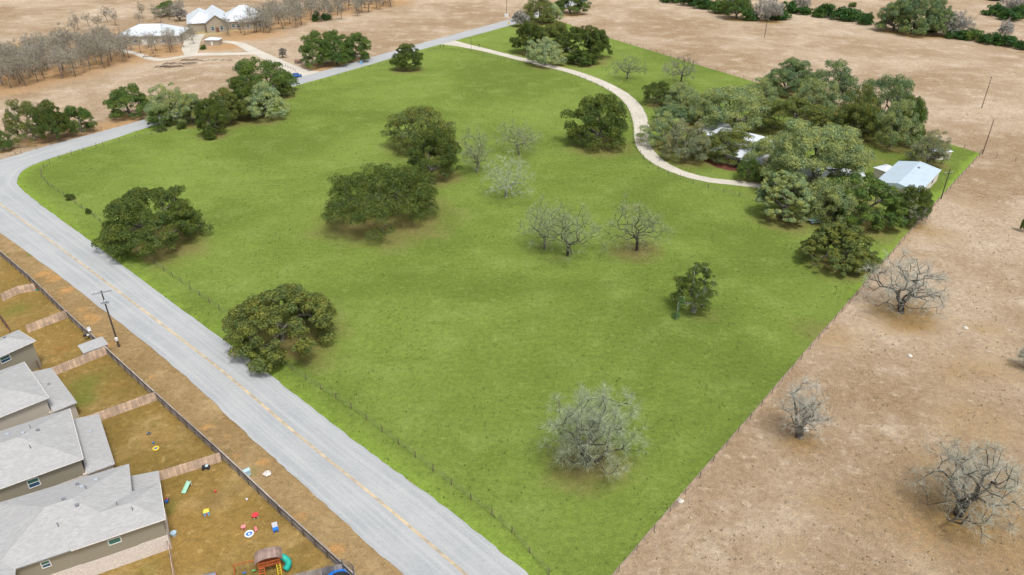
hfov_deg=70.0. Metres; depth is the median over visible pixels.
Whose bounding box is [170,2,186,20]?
bare tree
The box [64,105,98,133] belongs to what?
oak tree
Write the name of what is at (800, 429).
bare tree
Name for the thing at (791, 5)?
shrub
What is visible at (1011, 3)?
bare tree
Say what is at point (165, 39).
bare tree
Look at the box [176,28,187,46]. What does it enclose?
bare tree
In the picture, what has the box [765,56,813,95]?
oak tree
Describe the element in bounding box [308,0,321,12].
bare tree
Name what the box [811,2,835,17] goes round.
shrub
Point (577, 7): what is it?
oak tree
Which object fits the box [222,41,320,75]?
lane
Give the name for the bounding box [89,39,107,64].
bare tree
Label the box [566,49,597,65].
oak tree
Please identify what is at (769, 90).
oak tree
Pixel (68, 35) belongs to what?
bare tree
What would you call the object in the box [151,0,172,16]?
oak tree
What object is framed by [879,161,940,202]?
barn
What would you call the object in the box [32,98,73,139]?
oak tree
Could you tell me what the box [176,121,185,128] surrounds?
shrub
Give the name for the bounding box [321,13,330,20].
shrub
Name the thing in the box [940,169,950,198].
utility pole
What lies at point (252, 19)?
bare tree
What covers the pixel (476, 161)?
bare tree
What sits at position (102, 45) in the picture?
bare tree
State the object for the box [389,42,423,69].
oak tree
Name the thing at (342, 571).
trampoline
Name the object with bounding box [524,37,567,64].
silvery tree
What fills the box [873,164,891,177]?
shed
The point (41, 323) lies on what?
wooden fence
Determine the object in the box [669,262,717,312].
oak tree
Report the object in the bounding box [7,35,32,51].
bare tree
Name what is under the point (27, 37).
bare tree
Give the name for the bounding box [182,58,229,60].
brush pile
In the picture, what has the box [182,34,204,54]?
gravel yard
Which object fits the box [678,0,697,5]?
shrub
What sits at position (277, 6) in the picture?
bare tree
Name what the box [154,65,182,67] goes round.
brush pile
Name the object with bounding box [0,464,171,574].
two storey house
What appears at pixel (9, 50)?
bare tree
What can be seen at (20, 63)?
bare tree
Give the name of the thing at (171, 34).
bare tree
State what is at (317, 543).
wooden fence
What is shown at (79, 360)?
wooden fence
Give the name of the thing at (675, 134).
oak tree
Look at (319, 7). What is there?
bare tree
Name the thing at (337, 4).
bare tree
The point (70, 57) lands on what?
bare tree
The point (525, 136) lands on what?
bare tree
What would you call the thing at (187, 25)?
bare tree
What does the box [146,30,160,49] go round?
bare tree
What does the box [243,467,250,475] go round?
utility box
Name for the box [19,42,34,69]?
bare tree
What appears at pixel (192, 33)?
bare tree
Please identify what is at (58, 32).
bare tree
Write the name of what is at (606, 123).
oak tree
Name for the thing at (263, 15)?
bare tree
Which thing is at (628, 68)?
bare tree
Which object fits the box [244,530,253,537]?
paddling pool
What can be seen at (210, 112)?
oak tree
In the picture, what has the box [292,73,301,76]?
parked car
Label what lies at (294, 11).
bare tree
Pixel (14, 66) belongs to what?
bare tree
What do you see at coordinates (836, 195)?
oak tree
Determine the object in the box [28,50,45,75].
bare tree
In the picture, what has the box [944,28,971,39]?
shrub
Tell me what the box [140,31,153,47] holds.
bare tree
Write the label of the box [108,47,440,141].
wire fence
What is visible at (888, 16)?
oak tree
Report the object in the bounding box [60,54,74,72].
bare tree
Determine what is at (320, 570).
wooden fence
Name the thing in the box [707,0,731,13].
shrub
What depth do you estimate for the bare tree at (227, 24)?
378.60 m
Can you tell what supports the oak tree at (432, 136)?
on the grass field
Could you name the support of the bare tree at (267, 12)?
on the ground at (796, 492)
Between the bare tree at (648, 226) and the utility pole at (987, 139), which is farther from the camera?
the utility pole at (987, 139)
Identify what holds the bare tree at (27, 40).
on the ground at (796, 492)
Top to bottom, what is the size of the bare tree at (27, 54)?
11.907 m
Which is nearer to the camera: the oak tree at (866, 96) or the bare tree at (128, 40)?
the oak tree at (866, 96)
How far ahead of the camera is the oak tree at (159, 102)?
245.03 m
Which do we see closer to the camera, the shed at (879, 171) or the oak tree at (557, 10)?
the shed at (879, 171)
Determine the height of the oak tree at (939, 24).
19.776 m
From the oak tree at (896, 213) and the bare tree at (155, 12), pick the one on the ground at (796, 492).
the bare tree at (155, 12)
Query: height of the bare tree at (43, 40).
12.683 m
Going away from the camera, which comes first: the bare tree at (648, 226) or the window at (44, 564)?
the window at (44, 564)
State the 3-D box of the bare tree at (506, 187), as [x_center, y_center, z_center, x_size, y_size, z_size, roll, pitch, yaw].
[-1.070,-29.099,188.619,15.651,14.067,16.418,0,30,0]
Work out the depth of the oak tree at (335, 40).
319.14 m
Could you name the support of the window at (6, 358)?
in the two storey house at (17, 347)
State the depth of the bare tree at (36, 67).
294.50 m
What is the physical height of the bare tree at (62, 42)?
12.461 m
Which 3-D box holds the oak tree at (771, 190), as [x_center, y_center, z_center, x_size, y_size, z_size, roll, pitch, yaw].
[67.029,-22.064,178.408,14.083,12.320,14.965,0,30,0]
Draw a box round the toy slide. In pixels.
[181,480,191,493]
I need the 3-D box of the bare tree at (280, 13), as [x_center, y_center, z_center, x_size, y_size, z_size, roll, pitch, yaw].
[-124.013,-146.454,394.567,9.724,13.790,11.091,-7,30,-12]
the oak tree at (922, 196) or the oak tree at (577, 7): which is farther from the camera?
the oak tree at (577, 7)
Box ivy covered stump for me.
[672,296,684,319]
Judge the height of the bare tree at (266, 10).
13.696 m
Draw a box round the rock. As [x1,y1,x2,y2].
[262,470,270,476]
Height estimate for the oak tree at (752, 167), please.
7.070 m
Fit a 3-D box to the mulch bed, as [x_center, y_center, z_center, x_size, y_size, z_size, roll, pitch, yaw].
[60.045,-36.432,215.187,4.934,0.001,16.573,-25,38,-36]
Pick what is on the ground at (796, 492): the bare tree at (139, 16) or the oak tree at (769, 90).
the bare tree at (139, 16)
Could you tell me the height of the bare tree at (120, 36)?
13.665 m
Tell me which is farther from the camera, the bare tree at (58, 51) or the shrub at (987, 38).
the shrub at (987, 38)
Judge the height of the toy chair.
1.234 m
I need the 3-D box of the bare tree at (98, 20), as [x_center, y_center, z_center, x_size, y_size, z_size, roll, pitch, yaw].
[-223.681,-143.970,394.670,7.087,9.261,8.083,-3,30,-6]
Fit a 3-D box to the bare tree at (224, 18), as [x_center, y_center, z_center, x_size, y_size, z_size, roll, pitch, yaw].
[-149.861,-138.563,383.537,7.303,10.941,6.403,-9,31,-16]
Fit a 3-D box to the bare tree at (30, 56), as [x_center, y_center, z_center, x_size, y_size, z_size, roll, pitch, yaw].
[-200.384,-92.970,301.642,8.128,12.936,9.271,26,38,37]
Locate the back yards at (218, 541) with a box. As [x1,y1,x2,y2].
[0,256,334,574]
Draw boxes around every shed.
[78,337,107,357]
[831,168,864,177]
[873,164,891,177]
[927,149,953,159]
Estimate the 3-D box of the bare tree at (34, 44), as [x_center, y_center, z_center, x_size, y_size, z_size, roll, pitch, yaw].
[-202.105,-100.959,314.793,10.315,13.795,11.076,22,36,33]
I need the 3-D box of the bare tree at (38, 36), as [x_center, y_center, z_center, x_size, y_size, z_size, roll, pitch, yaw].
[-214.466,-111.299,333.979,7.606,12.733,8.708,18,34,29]
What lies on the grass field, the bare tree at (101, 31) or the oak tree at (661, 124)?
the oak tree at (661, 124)
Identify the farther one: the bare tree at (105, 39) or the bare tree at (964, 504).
the bare tree at (105, 39)
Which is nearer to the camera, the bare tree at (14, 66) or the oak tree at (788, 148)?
the oak tree at (788, 148)
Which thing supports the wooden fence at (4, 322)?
on the back yards at (218, 541)
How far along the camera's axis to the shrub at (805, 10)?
436.55 m
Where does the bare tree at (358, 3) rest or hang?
on the ground at (796, 492)
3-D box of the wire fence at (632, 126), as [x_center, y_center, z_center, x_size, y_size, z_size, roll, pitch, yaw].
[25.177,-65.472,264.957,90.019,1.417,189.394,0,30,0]
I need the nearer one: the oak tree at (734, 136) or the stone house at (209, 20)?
the oak tree at (734, 136)
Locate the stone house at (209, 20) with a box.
[186,5,265,32]
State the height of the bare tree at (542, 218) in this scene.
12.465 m
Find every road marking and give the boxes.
[0,203,467,574]
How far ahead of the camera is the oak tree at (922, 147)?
210.91 m
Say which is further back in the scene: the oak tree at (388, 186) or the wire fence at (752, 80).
the wire fence at (752, 80)
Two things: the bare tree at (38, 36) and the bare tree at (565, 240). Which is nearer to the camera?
the bare tree at (565, 240)
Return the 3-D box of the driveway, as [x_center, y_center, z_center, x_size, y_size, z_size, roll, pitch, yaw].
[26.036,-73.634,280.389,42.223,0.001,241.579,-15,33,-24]
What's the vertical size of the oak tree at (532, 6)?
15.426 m
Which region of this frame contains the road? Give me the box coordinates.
[0,0,587,574]
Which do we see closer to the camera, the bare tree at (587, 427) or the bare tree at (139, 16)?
the bare tree at (587, 427)
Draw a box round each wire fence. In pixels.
[14,127,101,154]
[40,142,549,574]
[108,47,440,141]
[470,50,791,210]
[570,24,981,151]
[611,150,982,574]
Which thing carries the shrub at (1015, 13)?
on the ground at (796, 492)
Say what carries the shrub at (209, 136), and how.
on the grass field
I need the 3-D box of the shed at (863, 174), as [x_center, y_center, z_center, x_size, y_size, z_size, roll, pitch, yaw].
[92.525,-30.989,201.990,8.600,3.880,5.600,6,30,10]
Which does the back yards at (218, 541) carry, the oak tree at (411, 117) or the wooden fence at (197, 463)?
the wooden fence at (197, 463)
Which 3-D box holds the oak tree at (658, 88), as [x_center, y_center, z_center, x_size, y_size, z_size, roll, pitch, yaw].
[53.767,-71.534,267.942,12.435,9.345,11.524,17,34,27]
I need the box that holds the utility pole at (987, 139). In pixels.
[982,120,993,153]
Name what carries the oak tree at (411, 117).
on the grass field
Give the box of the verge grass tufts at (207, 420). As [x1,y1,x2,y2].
[33,269,394,574]
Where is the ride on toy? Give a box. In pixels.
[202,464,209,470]
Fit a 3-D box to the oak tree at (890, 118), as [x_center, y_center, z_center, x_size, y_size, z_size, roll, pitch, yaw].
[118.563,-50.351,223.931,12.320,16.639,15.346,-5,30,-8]
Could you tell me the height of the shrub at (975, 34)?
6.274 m
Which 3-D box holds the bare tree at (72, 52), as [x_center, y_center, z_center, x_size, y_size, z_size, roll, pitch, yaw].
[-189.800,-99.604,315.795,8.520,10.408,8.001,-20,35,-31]
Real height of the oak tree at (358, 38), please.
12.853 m
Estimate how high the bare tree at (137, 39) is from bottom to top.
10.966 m
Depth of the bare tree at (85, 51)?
312.28 m
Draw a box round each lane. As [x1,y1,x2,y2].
[117,49,255,60]
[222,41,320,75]
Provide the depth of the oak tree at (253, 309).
127.91 m
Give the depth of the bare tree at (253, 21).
387.11 m
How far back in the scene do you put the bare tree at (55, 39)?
329.78 m
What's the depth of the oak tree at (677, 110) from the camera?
247.40 m
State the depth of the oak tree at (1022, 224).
173.81 m
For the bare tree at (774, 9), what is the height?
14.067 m
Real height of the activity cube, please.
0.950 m
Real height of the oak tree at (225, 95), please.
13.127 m
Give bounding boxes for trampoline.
[322,559,354,574]
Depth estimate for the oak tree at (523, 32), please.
339.01 m
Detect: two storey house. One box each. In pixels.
[0,330,41,371]
[0,362,78,430]
[0,408,114,501]
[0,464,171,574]
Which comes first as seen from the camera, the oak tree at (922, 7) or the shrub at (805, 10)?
the oak tree at (922, 7)
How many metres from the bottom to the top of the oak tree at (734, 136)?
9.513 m
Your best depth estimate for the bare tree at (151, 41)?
340.90 m
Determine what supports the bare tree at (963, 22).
on the ground at (796, 492)
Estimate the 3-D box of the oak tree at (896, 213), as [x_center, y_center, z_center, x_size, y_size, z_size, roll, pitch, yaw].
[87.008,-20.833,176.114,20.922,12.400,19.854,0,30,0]
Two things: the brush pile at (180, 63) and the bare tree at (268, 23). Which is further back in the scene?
the bare tree at (268, 23)
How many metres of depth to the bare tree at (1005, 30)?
371.67 m
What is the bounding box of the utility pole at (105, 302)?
[91,289,119,347]
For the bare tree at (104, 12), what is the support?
on the ground at (796, 492)
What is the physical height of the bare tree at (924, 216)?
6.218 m
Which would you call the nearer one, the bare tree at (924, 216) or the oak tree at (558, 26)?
the bare tree at (924, 216)
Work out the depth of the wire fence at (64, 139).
233.42 m
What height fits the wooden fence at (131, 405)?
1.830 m
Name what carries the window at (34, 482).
in the two storey house at (54, 449)
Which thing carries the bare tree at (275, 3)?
on the ground at (796, 492)
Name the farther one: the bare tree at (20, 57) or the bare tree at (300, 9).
the bare tree at (300, 9)
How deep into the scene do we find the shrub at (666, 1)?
475.25 m
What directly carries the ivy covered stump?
on the grass field
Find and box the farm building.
[123,24,189,44]
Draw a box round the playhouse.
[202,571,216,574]
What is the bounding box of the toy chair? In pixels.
[271,522,278,531]
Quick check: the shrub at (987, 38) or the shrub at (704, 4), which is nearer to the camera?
the shrub at (987, 38)
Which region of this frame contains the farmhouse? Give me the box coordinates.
[706,127,833,185]
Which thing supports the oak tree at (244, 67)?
on the ground at (796, 492)
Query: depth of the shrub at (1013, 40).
357.77 m
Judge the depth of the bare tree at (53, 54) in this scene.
302.90 m
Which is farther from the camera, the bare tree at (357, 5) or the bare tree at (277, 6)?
the bare tree at (357, 5)
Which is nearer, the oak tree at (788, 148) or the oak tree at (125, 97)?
the oak tree at (788, 148)
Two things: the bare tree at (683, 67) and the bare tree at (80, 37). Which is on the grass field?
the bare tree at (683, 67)
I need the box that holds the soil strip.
[612,155,978,574]
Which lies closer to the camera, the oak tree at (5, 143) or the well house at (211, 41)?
the oak tree at (5, 143)
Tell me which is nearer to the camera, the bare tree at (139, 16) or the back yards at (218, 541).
the back yards at (218, 541)
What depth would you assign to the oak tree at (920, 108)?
222.92 m
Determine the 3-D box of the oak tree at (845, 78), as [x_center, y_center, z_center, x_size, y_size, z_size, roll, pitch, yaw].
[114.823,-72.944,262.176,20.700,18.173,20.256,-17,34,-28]
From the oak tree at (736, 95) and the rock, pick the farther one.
the oak tree at (736, 95)
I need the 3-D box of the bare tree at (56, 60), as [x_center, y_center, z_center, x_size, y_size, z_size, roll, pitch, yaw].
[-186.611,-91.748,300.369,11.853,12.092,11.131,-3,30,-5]
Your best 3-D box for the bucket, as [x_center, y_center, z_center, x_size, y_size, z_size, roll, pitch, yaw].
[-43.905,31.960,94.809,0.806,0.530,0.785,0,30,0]
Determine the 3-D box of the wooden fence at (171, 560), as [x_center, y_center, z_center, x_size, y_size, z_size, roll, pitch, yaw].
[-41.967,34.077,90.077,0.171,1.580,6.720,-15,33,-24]
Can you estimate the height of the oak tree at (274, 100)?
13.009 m
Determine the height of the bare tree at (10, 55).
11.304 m
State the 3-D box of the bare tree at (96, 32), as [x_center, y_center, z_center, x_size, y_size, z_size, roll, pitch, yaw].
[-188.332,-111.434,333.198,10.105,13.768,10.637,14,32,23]
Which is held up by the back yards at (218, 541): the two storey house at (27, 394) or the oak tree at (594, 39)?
the two storey house at (27, 394)
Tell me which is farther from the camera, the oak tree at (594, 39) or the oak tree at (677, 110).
the oak tree at (594, 39)
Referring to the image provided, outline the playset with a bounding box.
[233,546,291,574]
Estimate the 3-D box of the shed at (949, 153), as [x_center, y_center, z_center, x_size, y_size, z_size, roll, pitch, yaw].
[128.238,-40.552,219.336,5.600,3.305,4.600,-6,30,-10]
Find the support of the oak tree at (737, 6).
on the ground at (796, 492)
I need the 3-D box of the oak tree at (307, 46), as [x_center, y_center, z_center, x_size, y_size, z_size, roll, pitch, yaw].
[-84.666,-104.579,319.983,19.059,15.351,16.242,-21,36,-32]
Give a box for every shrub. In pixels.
[64,194,75,200]
[157,126,166,131]
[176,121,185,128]
[202,133,217,139]
[312,10,320,20]
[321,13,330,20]
[659,0,680,2]
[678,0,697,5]
[693,0,713,8]
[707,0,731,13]
[742,9,759,20]
[761,10,792,19]
[781,0,798,12]
[790,6,812,14]
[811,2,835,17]
[830,6,864,21]
[848,2,856,6]
[857,12,874,24]
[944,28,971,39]
[962,28,985,41]
[977,31,1002,43]
[979,2,1006,15]
[991,34,1018,45]
[995,5,1023,20]
[1014,39,1023,49]
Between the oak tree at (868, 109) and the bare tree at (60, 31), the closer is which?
the oak tree at (868, 109)
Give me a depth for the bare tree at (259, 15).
389.40 m
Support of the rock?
on the dry verge
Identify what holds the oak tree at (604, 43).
on the grass field
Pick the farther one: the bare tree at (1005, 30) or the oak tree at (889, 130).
the bare tree at (1005, 30)
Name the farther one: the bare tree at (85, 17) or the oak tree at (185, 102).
the bare tree at (85, 17)
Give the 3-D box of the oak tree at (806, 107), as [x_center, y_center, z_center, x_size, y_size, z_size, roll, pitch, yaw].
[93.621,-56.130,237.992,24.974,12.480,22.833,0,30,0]
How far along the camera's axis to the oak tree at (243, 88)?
249.28 m
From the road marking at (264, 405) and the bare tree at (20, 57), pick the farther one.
the bare tree at (20, 57)
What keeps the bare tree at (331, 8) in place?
on the ground at (796, 492)
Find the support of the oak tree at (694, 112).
on the grass field
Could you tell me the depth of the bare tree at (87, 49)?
318.26 m
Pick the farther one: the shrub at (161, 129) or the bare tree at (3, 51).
the bare tree at (3, 51)
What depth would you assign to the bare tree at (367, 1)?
441.36 m
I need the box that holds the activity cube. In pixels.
[203,508,209,516]
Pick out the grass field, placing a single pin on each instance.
(373, 97)
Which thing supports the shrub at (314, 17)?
on the ground at (796, 492)
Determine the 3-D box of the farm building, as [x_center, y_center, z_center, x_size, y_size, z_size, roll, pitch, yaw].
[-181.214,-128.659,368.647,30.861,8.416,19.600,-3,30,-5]
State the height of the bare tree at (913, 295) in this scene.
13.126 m
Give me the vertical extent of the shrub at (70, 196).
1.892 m
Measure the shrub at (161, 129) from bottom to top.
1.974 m
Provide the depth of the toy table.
97.34 m
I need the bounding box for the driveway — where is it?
[444,41,829,192]
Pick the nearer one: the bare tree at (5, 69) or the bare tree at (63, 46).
the bare tree at (5, 69)
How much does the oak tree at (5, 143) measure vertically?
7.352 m
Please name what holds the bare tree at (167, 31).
on the ground at (796, 492)
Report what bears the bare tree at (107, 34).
on the ground at (796, 492)
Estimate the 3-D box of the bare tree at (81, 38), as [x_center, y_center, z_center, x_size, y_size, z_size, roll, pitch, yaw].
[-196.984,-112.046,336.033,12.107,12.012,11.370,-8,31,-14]
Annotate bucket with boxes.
[170,530,176,536]
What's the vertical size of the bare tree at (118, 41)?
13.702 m
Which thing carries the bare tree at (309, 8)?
on the ground at (796, 492)
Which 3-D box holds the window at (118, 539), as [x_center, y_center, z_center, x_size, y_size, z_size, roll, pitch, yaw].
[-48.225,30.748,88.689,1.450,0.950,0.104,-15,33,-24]
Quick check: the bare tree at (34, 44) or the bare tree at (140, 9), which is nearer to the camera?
the bare tree at (34, 44)
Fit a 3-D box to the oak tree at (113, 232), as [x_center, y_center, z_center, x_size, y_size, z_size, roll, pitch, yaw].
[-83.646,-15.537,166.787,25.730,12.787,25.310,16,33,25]
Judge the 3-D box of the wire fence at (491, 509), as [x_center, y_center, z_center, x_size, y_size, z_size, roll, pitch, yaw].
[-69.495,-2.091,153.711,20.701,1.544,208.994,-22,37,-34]
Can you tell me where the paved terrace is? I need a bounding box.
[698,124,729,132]
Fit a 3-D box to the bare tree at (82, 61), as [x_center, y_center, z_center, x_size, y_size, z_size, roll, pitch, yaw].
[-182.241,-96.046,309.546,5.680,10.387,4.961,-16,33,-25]
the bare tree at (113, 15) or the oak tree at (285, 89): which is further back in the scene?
the bare tree at (113, 15)
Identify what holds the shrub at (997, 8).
on the ground at (796, 492)
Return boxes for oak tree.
[0,130,14,150]
[1,98,53,144]
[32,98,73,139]
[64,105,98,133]
[91,185,213,260]
[102,82,149,118]
[143,82,191,123]
[147,108,171,129]
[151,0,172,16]
[174,92,204,123]
[193,97,227,135]
[207,87,250,123]
[221,283,338,373]
[225,56,298,89]
[227,77,275,117]
[242,80,290,117]
[273,78,294,96]
[298,30,335,68]
[315,29,354,64]
[319,162,440,240]
[339,32,370,60]
[379,105,456,153]
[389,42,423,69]
[404,123,462,182]
[508,20,543,52]
[523,0,558,22]
[533,20,569,47]
[541,2,564,20]
[554,0,591,13]
[558,25,602,60]
[560,92,628,149]
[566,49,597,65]
[584,28,612,54]
[635,110,688,147]
[642,80,674,103]
[653,104,696,122]
[660,117,710,160]
[661,80,699,106]
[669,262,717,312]
[686,92,724,124]
[694,127,754,164]
[699,85,772,131]
[721,0,753,18]
[737,156,762,180]
[744,134,787,175]
[746,76,778,105]
[755,170,816,222]
[759,97,837,135]
[760,118,876,204]
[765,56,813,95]
[787,77,841,116]
[798,220,883,275]
[804,58,860,106]
[807,177,873,223]
[822,171,908,229]
[831,100,881,138]
[840,84,880,131]
[846,120,890,134]
[857,73,914,118]
[874,0,917,30]
[875,99,924,147]
[888,184,933,225]
[889,94,928,144]
[892,0,940,34]
[904,129,950,165]
[925,0,957,35]
[1019,219,1023,231]
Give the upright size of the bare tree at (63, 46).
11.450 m
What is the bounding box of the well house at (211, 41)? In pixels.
[204,37,222,45]
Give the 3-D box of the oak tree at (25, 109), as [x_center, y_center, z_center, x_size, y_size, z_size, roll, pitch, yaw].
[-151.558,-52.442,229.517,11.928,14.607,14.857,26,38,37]
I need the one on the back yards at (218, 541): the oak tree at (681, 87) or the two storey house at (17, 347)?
the two storey house at (17, 347)
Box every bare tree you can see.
[0,39,10,59]
[0,47,17,79]
[0,55,28,83]
[0,60,19,87]
[2,44,18,70]
[2,48,19,64]
[2,52,29,80]
[6,57,36,85]
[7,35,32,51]
[16,47,35,77]
[17,33,35,43]
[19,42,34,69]
[20,47,34,74]
[21,32,33,49]
[23,53,41,81]
[28,43,46,71]
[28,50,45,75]
[29,30,48,47]
[29,37,53,68]
[31,34,50,50]
[34,54,47,78]
[42,35,61,47]
[43,50,76,78]
[45,42,69,71]
[46,44,69,73]
[48,24,72,37]
[48,30,63,44]
[48,38,65,50]
[52,34,71,49]
[56,24,81,46]
[56,39,69,54]
[60,49,81,76]
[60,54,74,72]
[65,46,79,68]
[67,11,81,29]
[67,17,75,28]
[69,30,92,53]
[73,49,89,72]
[75,33,89,60]
[75,36,96,64]
[76,40,95,69]
[80,13,90,25]
[87,38,109,68]
[88,27,107,55]
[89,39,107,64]
[90,13,102,25]
[94,35,113,65]
[95,28,116,59]
[97,24,113,35]
[100,5,110,21]
[100,28,116,45]
[106,40,118,61]
[108,8,118,23]
[110,26,132,56]
[111,35,127,61]
[113,37,125,58]
[115,31,134,57]
[132,31,146,52]
[134,12,142,23]
[136,2,145,16]
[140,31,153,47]
[145,32,156,53]
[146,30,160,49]
[153,7,166,20]
[159,23,177,39]
[159,31,178,52]
[161,5,170,19]
[162,28,177,49]
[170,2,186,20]
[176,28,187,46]
[184,21,195,39]
[184,28,197,43]
[220,14,233,33]
[222,19,231,33]
[233,14,243,29]
[237,15,248,32]
[242,3,253,15]
[246,13,258,32]
[247,12,260,32]
[252,6,264,29]
[254,7,267,30]
[257,3,274,27]
[260,14,274,32]
[261,6,277,28]
[266,0,282,17]
[271,2,280,22]
[274,5,290,29]
[277,0,294,23]
[278,47,286,57]
[288,6,302,22]
[291,4,306,25]
[293,1,305,21]
[305,1,313,15]
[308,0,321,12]
[312,0,327,21]
[326,2,334,16]
[332,0,343,14]
[335,2,345,19]
[350,0,363,15]
[351,0,364,13]
[362,0,373,12]
[458,124,494,172]
[479,147,535,197]
[491,118,541,154]
[509,9,530,24]
[517,193,573,249]
[535,202,604,262]
[535,380,655,485]
[590,192,676,256]
[606,52,647,78]
[662,53,699,81]
[753,0,784,20]
[774,374,837,447]
[795,0,811,7]
[856,248,955,321]
[903,205,930,226]
[903,433,1023,546]
[939,10,976,33]
[997,19,1015,35]
[1000,0,1023,9]
[1014,346,1023,365]
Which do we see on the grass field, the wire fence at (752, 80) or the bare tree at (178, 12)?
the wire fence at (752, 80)
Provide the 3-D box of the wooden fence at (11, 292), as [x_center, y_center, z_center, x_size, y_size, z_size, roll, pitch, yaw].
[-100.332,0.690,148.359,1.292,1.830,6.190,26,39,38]
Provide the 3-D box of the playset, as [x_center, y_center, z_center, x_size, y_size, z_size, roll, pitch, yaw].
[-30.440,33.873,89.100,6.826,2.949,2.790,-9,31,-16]
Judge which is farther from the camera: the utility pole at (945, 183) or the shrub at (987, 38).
the shrub at (987, 38)
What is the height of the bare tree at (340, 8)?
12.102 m
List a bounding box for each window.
[0,354,11,363]
[26,477,40,488]
[40,559,51,568]
[107,536,121,545]
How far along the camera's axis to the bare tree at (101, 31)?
353.63 m
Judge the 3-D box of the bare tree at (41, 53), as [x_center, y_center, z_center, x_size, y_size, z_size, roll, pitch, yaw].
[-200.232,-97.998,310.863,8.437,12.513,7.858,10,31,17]
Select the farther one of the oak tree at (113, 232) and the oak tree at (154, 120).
the oak tree at (154, 120)
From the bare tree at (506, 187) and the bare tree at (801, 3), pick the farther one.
the bare tree at (801, 3)
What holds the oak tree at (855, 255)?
on the grass field
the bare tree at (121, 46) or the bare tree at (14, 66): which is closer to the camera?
the bare tree at (14, 66)
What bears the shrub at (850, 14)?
on the ground at (796, 492)
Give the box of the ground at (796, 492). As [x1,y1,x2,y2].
[0,0,1023,574]
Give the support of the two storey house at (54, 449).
on the back yards at (218, 541)
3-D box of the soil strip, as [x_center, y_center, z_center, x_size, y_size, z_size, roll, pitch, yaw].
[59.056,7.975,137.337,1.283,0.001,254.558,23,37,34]
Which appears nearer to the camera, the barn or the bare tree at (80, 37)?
the barn
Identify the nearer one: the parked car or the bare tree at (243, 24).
the parked car
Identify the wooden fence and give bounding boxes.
[0,251,355,574]
[0,283,35,300]
[0,315,10,331]
[25,310,67,332]
[51,345,106,374]
[88,391,156,420]
[159,451,221,480]
[166,541,174,574]
[292,562,342,574]
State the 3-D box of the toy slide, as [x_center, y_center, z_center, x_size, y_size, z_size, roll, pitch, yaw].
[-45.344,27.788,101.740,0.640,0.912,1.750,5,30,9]
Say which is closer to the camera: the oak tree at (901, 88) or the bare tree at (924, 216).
the bare tree at (924, 216)
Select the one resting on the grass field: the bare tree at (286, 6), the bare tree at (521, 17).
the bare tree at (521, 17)
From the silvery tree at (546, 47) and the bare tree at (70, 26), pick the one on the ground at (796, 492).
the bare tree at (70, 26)
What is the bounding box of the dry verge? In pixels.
[0,233,402,574]
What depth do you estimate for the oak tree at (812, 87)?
250.21 m
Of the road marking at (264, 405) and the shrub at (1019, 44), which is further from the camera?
the shrub at (1019, 44)
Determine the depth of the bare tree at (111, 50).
327.33 m
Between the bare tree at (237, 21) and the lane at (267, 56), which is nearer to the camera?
the lane at (267, 56)
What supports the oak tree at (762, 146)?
on the grass field
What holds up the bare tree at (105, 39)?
on the ground at (796, 492)
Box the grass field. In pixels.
[17,17,978,574]
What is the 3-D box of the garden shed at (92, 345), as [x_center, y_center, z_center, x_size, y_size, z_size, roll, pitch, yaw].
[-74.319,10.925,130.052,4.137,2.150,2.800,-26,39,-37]
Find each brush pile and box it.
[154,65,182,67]
[162,61,197,64]
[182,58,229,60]
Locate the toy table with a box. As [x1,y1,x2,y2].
[251,512,258,518]
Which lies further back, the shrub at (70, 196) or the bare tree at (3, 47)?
the bare tree at (3, 47)
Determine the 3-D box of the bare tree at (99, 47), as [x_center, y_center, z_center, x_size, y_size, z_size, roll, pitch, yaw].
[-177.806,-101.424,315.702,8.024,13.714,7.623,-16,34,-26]
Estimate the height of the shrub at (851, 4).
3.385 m
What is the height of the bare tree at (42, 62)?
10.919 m
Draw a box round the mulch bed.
[696,155,737,170]
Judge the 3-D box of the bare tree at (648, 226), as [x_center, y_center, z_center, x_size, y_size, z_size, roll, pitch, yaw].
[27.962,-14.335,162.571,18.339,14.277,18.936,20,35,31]
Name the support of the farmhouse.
on the grass field
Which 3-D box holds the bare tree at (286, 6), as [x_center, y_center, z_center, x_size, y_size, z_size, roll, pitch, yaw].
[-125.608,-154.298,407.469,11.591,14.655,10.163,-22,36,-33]
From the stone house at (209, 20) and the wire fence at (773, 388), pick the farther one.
the stone house at (209, 20)
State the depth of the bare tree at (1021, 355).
126.07 m

